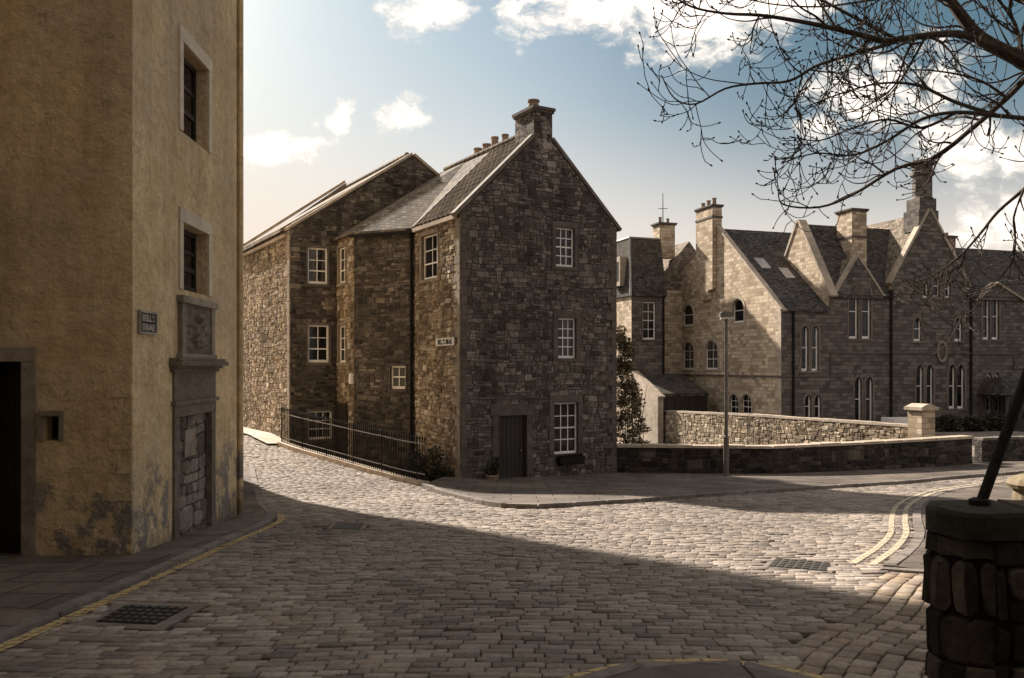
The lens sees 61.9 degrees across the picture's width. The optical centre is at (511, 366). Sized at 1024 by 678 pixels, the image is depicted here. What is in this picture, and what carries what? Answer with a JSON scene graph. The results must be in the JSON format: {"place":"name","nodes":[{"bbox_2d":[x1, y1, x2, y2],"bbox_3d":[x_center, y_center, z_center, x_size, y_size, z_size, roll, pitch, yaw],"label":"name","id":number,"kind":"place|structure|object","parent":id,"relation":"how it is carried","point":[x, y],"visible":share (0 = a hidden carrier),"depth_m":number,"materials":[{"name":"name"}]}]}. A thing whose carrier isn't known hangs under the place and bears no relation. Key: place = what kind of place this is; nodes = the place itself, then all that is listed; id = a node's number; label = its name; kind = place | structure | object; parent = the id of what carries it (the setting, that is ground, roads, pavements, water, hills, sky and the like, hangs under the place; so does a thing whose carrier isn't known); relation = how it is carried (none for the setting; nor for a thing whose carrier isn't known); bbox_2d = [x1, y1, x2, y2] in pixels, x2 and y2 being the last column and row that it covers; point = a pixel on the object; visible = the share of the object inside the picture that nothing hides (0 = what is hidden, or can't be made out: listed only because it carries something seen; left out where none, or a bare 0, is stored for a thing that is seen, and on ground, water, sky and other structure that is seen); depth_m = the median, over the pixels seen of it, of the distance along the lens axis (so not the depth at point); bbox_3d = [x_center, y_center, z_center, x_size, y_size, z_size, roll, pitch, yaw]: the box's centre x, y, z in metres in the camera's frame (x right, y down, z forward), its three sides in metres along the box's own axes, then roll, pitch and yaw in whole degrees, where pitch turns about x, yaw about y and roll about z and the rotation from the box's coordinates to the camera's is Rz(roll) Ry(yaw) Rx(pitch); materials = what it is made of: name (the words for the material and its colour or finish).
{"place":"outdoors","nodes":[
{"label":"outdoors","id":0,"kind":"place"},
{"bbox_2d":[0,467,275,637],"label":"pavement","id":1,"kind":"structure","parent":0,"point":[31,586],"depth_m":9.47,"materials":[{"name":"grey stone"}]},
{"bbox_2d":[243,427,286,442],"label":"pavement lane","id":2,"kind":"structure","parent":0,"point":[266,437],"depth_m":29.62,"materials":[{"name":"beige stone"}]},
{"bbox_2d":[0,427,1023,677],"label":"road","id":3,"kind":"structure","parent":0,"point":[412,581],"depth_m":8.62,"materials":[{"name":"grey stone"}]},
{"bbox_2d":[0,467,274,642],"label":"kerb","id":4,"kind":"structure","parent":3,"relation":"on","point":[71,606],"depth_m":8.61,"materials":[{"name":"stone"}]},
{"bbox_2d":[74,601,206,631],"bbox_3d":[-3.209,2.191,7.383,0.880,0.164,1.096,0,0,0],"label":"drain cover","id":5,"kind":"object","parent":3,"relation":"on","point":[146,616],"visible":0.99,"depth_m":7.31,"materials":[{"name":"metal"}]},
{"bbox_2d":[0,515,284,651],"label":"yellow line","id":6,"kind":"object","parent":3,"relation":"on","point":[60,622],"visible":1,"depth_m":8.11,"materials":[{"name":"paint"}]},
{"bbox_2d":[327,521,367,530],"bbox_3d":[-2.670,2.647,13.939,0.601,0.220,1.557,0,0,-6],"label":"manhole cover","id":7,"kind":"object","parent":3,"relation":"on","point":[346,526],"visible":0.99,"depth_m":13.78,"materials":[{"name":"metal"}]},
{"bbox_2d":[574,660,814,677],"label":"kerb island","id":8,"kind":"structure","parent":3,"relation":"on","point":[616,670],"depth_m":5.43,"materials":[{"name":"stone"}]},
{"bbox_2d":[610,663,787,677],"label":"pavement island","id":9,"kind":"structure","parent":8,"relation":"on","point":[705,670],"depth_m":5.36,"materials":[{"name":"grey stone"}]},
{"bbox_2d":[566,658,828,677],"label":"yellow line","id":10,"kind":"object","parent":3,"relation":"on","point":[704,659],"depth_m":5.64,"materials":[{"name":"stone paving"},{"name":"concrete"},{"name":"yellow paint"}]},
{"bbox_2d":[763,557,835,573],"bbox_3d":[3.353,2.345,9.917,0.845,0.171,0.732,0,0,32],"label":"manhole cover","id":11,"kind":"object","parent":3,"relation":"on","point":[796,564],"visible":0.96,"depth_m":9.85,"materials":[{"name":"metal"}]},
{"bbox_2d":[849,480,1001,562],"bbox_3d":[9.609,2.846,18.762,1.815,1.129,20.882,0,0,37],"label":"yellow line","id":12,"kind":"object","parent":3,"relation":"on","point":[884,538],"visible":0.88,"depth_m":12.77,"materials":[{"name":"beige paint"}]},
{"bbox_2d":[869,481,1001,564],"bbox_3d":[9.757,2.841,18.613,1.807,1.132,20.800,0,0,37],"label":"yellow line","id":13,"kind":"object","parent":3,"relation":"on","point":[904,517],"visible":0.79,"depth_m":13.28,"materials":[{"name":"beige paint"}]},
{"bbox_2d":[883,481,1005,567],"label":"kerb","id":14,"kind":"structure","parent":3,"relation":"on","point":[910,548],"depth_m":12.59,"materials":[{"name":"stone"}]},
{"bbox_2d":[58,429,1023,657],"bbox_3d":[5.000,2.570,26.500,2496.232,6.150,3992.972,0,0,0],"label":"ground","id":15,"kind":"structure","parent":0,"point":[1021,430],"depth_m":27.34,"materials":[{"name":"grey stone"}]},
{"bbox_2d":[0,0,242,555],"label":"rendered building","id":16,"kind":"structure","parent":15,"relation":"on","point":[121,162],"depth_m":10.50,"materials":[{"name":"paint"}]},
{"bbox_2d":[0,348,35,555],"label":"door","id":17,"kind":"structure","parent":16,"relation":"in","point":[17,380],"depth_m":10.72,"materials":[{"name":"black wood"}]},
{"bbox_2d":[38,411,63,440],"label":"window","id":18,"kind":"structure","parent":16,"relation":"in","point":[57,416],"depth_m":10.46,"materials":[{"name":"brown stone"}]},
{"bbox_2d":[137,310,157,334],"bbox_3d":[-4.666,-0.563,10.929,0.040,0.293,0.572,0,0,-2],"label":"street sign","id":19,"kind":"object","parent":16,"relation":"attached to","point":[147,322],"visible":1,"depth_m":10.88,"materials":[{"name":"white metal"}]},
{"bbox_2d":[178,24,211,153],"bbox_3d":[-4.863,-4.126,12.842,0.253,1.484,1.471,0,0,-2],"label":"window","id":20,"kind":"structure","parent":16,"relation":"in","point":[186,72],"depth_m":13.09,"materials":[{"name":"beige stone"}]},
{"bbox_2d":[178,206,211,296],"bbox_3d":[-4.863,-1.697,12.842,0.253,1.164,1.471,0,0,-2],"label":"window","id":21,"kind":"structure","parent":16,"relation":"in","point":[186,239],"depth_m":13.05,"materials":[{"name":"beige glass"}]},
{"bbox_2d":[171,372,218,539],"bbox_3d":[-4.866,1.490,12.806,0.345,2.821,1.988,0,0,-2],"label":"blocked doorway","id":22,"kind":"structure","parent":16,"relation":"in","point":[193,393],"depth_m":12.87,"materials":[{"name":"stone"}]},
{"bbox_2d":[243,152,438,455],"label":"stone cottage","id":23,"kind":"structure","parent":15,"relation":"on","point":[289,315],"depth_m":29.31,"materials":[{"name":"stone"}]},
{"bbox_2d":[305,244,329,286],"bbox_3d":[-6.607,-3.414,28.977,0.856,1.411,0.160,0,0,-30],"label":"window","id":24,"kind":"structure","parent":23,"relation":"in","point":[316,258],"depth_m":29.02,"materials":[{"name":"white paint"}]},
{"bbox_2d":[306,322,331,364],"bbox_3d":[-6.581,-0.773,28.992,0.886,1.456,0.160,0,0,-30],"label":"window","id":25,"kind":"structure","parent":23,"relation":"in","point":[316,332],"depth_m":29.02,"materials":[{"name":"white paint"}]},
{"bbox_2d":[306,408,333,442],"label":"window","id":26,"kind":"structure","parent":23,"relation":"in","point":[325,413],"depth_m":29.06,"materials":[{"name":"white paint"}]},
{"bbox_2d":[277,441,429,485],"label":"low wall","id":27,"kind":"structure","parent":15,"relation":"on","point":[360,467],"depth_m":24.45,"materials":[{"name":"beige stone"}]},
{"bbox_2d":[281,407,425,480],"bbox_3d":[-4.981,2.136,25.124,0.167,1.644,8.354,0,0,-40],"label":"iron railing","id":28,"kind":"object","parent":27,"relation":"on","point":[283,413],"visible":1,"depth_m":24.61,"materials":[{"name":"black metal"}]},
{"bbox_2d":[404,446,452,480],"bbox_3d":[-2.448,2.897,24.799,1.604,1.219,0.827,0,0,24],"label":"shrub","id":29,"kind":"object","parent":15,"relation":"on","point":[437,469],"visible":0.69,"depth_m":24.71,"materials":[{"name":"green plant"}]},
{"bbox_2d":[334,98,621,479],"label":"stone house","id":30,"kind":"structure","parent":15,"relation":"on","point":[498,261],"depth_m":26.07,"materials":[{"name":"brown stone"}]},
{"bbox_2d":[336,242,347,286],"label":"window","id":31,"kind":"structure","parent":30,"relation":"in","point":[343,251],"depth_m":29.00,"materials":[{"name":"white paint"}]},
{"bbox_2d":[336,322,347,364],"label":"window","id":32,"kind":"structure","parent":30,"relation":"in","point":[343,334],"depth_m":29.00,"materials":[{"name":"white paint"}]},
{"bbox_2d":[336,401,347,458],"bbox_3d":[-5.742,2.311,28.800,0.067,2.277,1.000,0,0,-31],"label":"door","id":33,"kind":"structure","parent":30,"relation":"in","point":[341,408],"depth_m":28.71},
{"bbox_2d":[349,374,353,383],"bbox_3d":[-5.272,0.391,27.974,0.116,0.335,0.200,0,0,-31],"label":"alarm box","id":34,"kind":"object","parent":30,"relation":"attached to","point":[351,378],"visible":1,"depth_m":27.89,"materials":[{"name":"white paint"}]},
{"bbox_2d":[388,364,407,391],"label":"window","id":35,"kind":"structure","parent":30,"relation":"in","point":[399,371],"depth_m":27.31,"materials":[{"name":"white paint"}]},
{"bbox_2d":[419,227,438,283],"bbox_3d":[-2.482,-3.381,26.116,0.180,1.591,1.379,0,0,-30],"label":"window","id":36,"kind":"structure","parent":30,"relation":"in","point":[431,247],"depth_m":26.25,"materials":[{"name":"white paint"}]},
{"bbox_2d":[435,337,454,346],"bbox_3d":[-1.964,-0.733,25.035,0.040,0.258,1.269,0,0,-30],"label":"street sign","id":37,"kind":"object","parent":30,"relation":"attached to","point":[446,341],"visible":1,"depth_m":24.99,"materials":[{"name":"white metal"}]},
{"bbox_2d":[473,134,508,152],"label":"chimney pots","id":38,"kind":"object","parent":30,"relation":"on","point":[494,139],"visible":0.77,"depth_m":28.69,"materials":[{"name":"ceramic"}]},
{"bbox_2d":[490,403,534,477],"bbox_3d":[-0.016,2.282,25.224,1.524,2.375,0.210,0,0,-30],"label":"door","id":39,"kind":"structure","parent":30,"relation":"in","point":[508,432],"depth_m":25.28,"materials":[{"name":"brown wood"}]},
{"bbox_2d":[551,220,578,270],"bbox_3d":[1.601,-3.693,26.146,0.992,1.477,0.180,0,0,-30],"label":"window","id":40,"kind":"structure","parent":30,"relation":"in","point":[562,238],"depth_m":26.20,"materials":[{"name":"white paint"}]},
{"bbox_2d":[549,395,582,454],"bbox_3d":[1.626,1.766,26.168,1.221,1.797,0.169,0,0,-30],"label":"window","id":41,"kind":"structure","parent":30,"relation":"in","point":[562,415],"depth_m":26.21,"materials":[{"name":"white paint"}]},
{"bbox_2d":[552,310,581,361],"bbox_3d":[1.662,-0.941,26.182,1.058,1.558,0.180,0,0,-30],"label":"window","id":42,"kind":"structure","parent":30,"relation":"in","point":[563,321],"depth_m":26.23,"materials":[{"name":"white paint"}]},
{"bbox_2d":[556,453,585,465],"bbox_3d":[1.800,2.814,26.051,0.941,0.342,0.242,0,0,-30],"label":"window box","id":43,"kind":"object","parent":30,"relation":"attached to","point":[565,459],"visible":1,"depth_m":25.94,"materials":[{"name":"black metal"}]},
{"bbox_2d":[616,325,651,443],"bbox_3d":[4.023,1.943,28.460,1.615,6.722,1.388,0,0,0],"label":"tree","id":44,"kind":"object","parent":15,"relation":"on","point":[624,367],"visible":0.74,"depth_m":28.20,"materials":[{"name":"green plant"}]},
{"bbox_2d":[421,470,1023,508],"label":"curb","id":45,"kind":"structure","parent":15,"relation":"on","point":[444,492],"depth_m":19.73,"materials":[{"name":"stone"}]},
{"bbox_2d":[664,410,906,444],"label":"boundary wall","id":46,"kind":"structure","parent":15,"relation":"on","point":[688,427],"depth_m":40.25,"materials":[{"name":"beige stone"}]},
{"bbox_2d":[616,435,972,473],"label":"boundary wall","id":47,"kind":"structure","parent":15,"relation":"on","point":[918,452],"depth_m":27.11,"materials":[{"name":"stone"}]},
{"bbox_2d":[616,159,1023,443],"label":"gothic building","id":48,"kind":"structure","parent":15,"relation":"on","point":[825,325],"depth_m":48.44,"materials":[{"name":"sandstone"},{"name":"glass"},{"name":"white paint"}]},
{"bbox_2d":[641,300,656,340],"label":"window","id":49,"kind":"structure","parent":48,"relation":"in","point":[649,308],"depth_m":52.49,"materials":[{"name":"glass"}]},
{"bbox_2d":[682,302,694,327],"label":"window","id":50,"kind":"structure","parent":48,"relation":"in","point":[689,314],"depth_m":54.32,"materials":[{"name":"glass"}]},
{"bbox_2d":[682,339,694,370],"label":"window","id":51,"kind":"structure","parent":48,"relation":"in","point":[689,352],"depth_m":54.32,"materials":[{"name":"white paint"}]},
{"bbox_2d":[703,338,719,370],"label":"window","id":52,"kind":"structure","parent":48,"relation":"in","point":[713,347],"depth_m":51.72,"materials":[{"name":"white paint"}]},
{"bbox_2d":[728,391,739,412],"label":"window","id":53,"kind":"structure","parent":48,"relation":"in","point":[735,407],"depth_m":49.38,"materials":[{"name":"white paint"}]},
{"bbox_2d":[730,296,745,324],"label":"window","id":54,"kind":"structure","parent":48,"relation":"in","point":[739,309],"depth_m":48.96,"materials":[{"name":"glass"}]},
{"bbox_2d":[739,391,752,413],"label":"window","id":55,"kind":"structure","parent":48,"relation":"in","point":[747,401],"depth_m":48.20,"materials":[{"name":"white paint"}]},
{"bbox_2d":[800,323,809,372],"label":"window","id":56,"kind":"structure","parent":48,"relation":"in","point":[803,331],"depth_m":45.56,"materials":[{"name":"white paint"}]},
{"bbox_2d":[803,392,812,417],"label":"window","id":57,"kind":"structure","parent":48,"relation":"in","point":[806,401],"depth_m":45.64,"materials":[{"name":"white paint"}]},
{"bbox_2d":[810,323,820,372],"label":"window","id":58,"kind":"structure","parent":48,"relation":"in","point":[813,331],"depth_m":45.80,"materials":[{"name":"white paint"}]},
{"bbox_2d":[813,392,822,417],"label":"window","id":59,"kind":"structure","parent":48,"relation":"in","point":[816,401],"depth_m":45.82,"materials":[{"name":"white paint"}]},
{"bbox_2d":[847,283,860,339],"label":"window","id":60,"kind":"structure","parent":48,"relation":"in","point":[851,303],"depth_m":46.55,"materials":[{"name":"grey glass"}]},
{"bbox_2d":[853,374,862,419],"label":"window","id":61,"kind":"structure","parent":48,"relation":"in","point":[856,383],"depth_m":46.66,"materials":[{"name":"white paint"}]},
{"bbox_2d":[860,283,872,339],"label":"window","id":62,"kind":"structure","parent":48,"relation":"in","point":[864,303],"depth_m":46.81,"materials":[{"name":"grey glass"}]},
{"bbox_2d":[864,374,874,420],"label":"window","id":63,"kind":"structure","parent":48,"relation":"in","point":[867,383],"depth_m":46.89,"materials":[{"name":"white paint"}]},
{"bbox_2d":[912,315,923,342],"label":"window","id":64,"kind":"structure","parent":48,"relation":"in","point":[915,324],"depth_m":47.92,"materials":[{"name":"white paint"}]},
{"bbox_2d":[915,362,924,403],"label":"window","id":65,"kind":"structure","parent":48,"relation":"in","point":[918,373],"depth_m":47.98,"materials":[{"name":"white paint"}]},
{"bbox_2d":[921,280,929,298],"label":"window","id":66,"kind":"structure","parent":48,"relation":"in","point":[925,285],"depth_m":48.03,"materials":[{"name":"grey glass"}]},
{"bbox_2d":[925,363,934,405],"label":"window","id":67,"kind":"structure","parent":48,"relation":"in","point":[928,372],"depth_m":48.20,"materials":[{"name":"white paint"}]},
{"bbox_2d":[931,275,942,299],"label":"window","id":68,"kind":"structure","parent":48,"relation":"in","point":[933,288],"depth_m":48.30,"materials":[{"name":"white paint"}]},
{"bbox_2d":[943,279,952,299],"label":"window","id":69,"kind":"structure","parent":48,"relation":"in","point":[946,292],"depth_m":48.52,"materials":[{"name":"white paint"}]},
{"bbox_2d":[947,362,956,409],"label":"window","id":70,"kind":"structure","parent":48,"relation":"in","point":[950,371],"depth_m":48.69,"materials":[{"name":"white paint"}]},
{"bbox_2d":[953,315,964,342],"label":"window","id":71,"kind":"structure","parent":48,"relation":"in","point":[955,337],"depth_m":48.80,"materials":[{"name":"white paint"}]},
{"bbox_2d":[956,363,966,409],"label":"window","id":72,"kind":"structure","parent":48,"relation":"in","point":[959,393],"depth_m":48.89,"materials":[{"name":"white paint"}]},
{"bbox_2d":[981,300,990,340],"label":"window","id":73,"kind":"structure","parent":48,"relation":"in","point":[984,310],"depth_m":49.47,"materials":[{"name":"grey glass"}]},
{"bbox_2d":[985,370,992,377],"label":"window","id":74,"kind":"structure","parent":48,"relation":"in","point":[987,374],"depth_m":49.44,"materials":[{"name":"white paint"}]},
{"bbox_2d":[985,395,993,414],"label":"window","id":75,"kind":"structure","parent":48,"relation":"in","point":[987,397],"depth_m":49.46,"materials":[{"name":"white paint"}]},
{"bbox_2d":[991,300,1001,340],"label":"window","id":76,"kind":"structure","parent":48,"relation":"in","point":[994,303],"depth_m":49.69,"materials":[{"name":"grey glass"}]},
{"bbox_2d":[993,370,1000,377],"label":"window","id":77,"kind":"structure","parent":48,"relation":"in","point":[995,374],"depth_m":49.63,"materials":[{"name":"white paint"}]},
{"bbox_2d":[993,395,1002,414],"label":"window","id":78,"kind":"structure","parent":48,"relation":"in","point":[996,397],"depth_m":49.67,"materials":[{"name":"black glass"}]},
{"bbox_2d":[637,0,1023,356],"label":"bare tree","id":79,"kind":"object","parent":15,"relation":"on","point":[975,33],"visible":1,"depth_m":6.53,"materials":[{"name":"brown plant"}]},
{"bbox_2d":[773,567,929,677],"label":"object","id":80,"kind":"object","parent":15,"relation":"on","point":[881,633],"visible":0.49,"depth_m":6.49,"materials":[{"name":"grey stone"}]},
{"bbox_2d":[881,417,906,423],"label":"yard wall","id":81,"kind":"structure","parent":15,"relation":"on","point":[903,420],"depth_m":43.07,"materials":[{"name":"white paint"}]},
{"bbox_2d":[879,567,923,573],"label":"kerb right end","id":82,"kind":"structure","parent":15,"relation":"on","point":[905,570],"depth_m":9.43,"materials":[{"name":"stone"}]},
{"bbox_2d":[904,403,938,437],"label":"gate pier","id":83,"kind":"structure","parent":15,"relation":"on","point":[920,419],"depth_m":31.73,"materials":[{"name":"beige stone"}]},
{"bbox_2d":[922,499,1023,677],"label":"stone wall end","id":84,"kind":"structure","parent":15,"relation":"on","point":[973,582],"depth_m":3.99,"materials":[{"name":"stone"}]},
{"bbox_2d":[968,368,1023,505],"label":"iron stay","id":85,"kind":"object","parent":84,"relation":"on","point":[999,452],"visible":0.83,"depth_m":4.18,"materials":[{"name":"black metal"}]},
{"bbox_2d":[935,413,1016,431],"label":"hedge","id":86,"kind":"object","parent":15,"relation":"on","point":[951,423],"visible":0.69,"depth_m":45.60,"materials":[{"name":"green plant"}]},
{"bbox_2d":[974,436,1023,461],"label":"boundary wall","id":87,"kind":"structure","parent":15,"relation":"on","point":[984,447],"depth_m":31.86,"materials":[{"name":"grey stone"}]},
{"bbox_2d":[1006,473,1023,499],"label":"boundary stone","id":88,"kind":"object","parent":15,"relation":"on","point":[1015,483],"visible":0.83,"depth_m":16.74,"materials":[{"name":"beige stone"}]},
{"bbox_2d":[243,0,1023,250],"label":"sky","id":89,"kind":"structure","parent":0,"point":[335,91],"materials":[{"name":"blue"}]},
{"bbox_2d":[428,461,1023,503],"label":"sidewalk","id":90,"kind":"structure","parent":0,"point":[555,489],"depth_m":23.40,"materials":[{"name":"grey stone"}]},
{"bbox_2d":[484,456,500,479],"bbox_3d":[-0.563,2.975,24.463,0.526,0.850,0.430,0,0,0],"label":"potted plant","id":91,"kind":"object","parent":90,"relation":"on","point":[494,475],"visible":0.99,"depth_m":24.38,"materials":[{"name":"green plant"}]},
{"bbox_2d":[719,312,734,475],"bbox_3d":[6.507,0.810,25.845,0.440,4.950,0.200,0,0,0],"label":"street lamp","id":92,"kind":"object","parent":90,"relation":"on","point":[726,316],"visible":1,"depth_m":25.80,"materials":[{"name":"metal"}]},
{"bbox_2d":[893,482,1011,568],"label":"pavement","id":93,"kind":"structure","parent":0,"point":[914,559],"depth_m":18.94,"materials":[{"name":"grey stone"}]}
]}

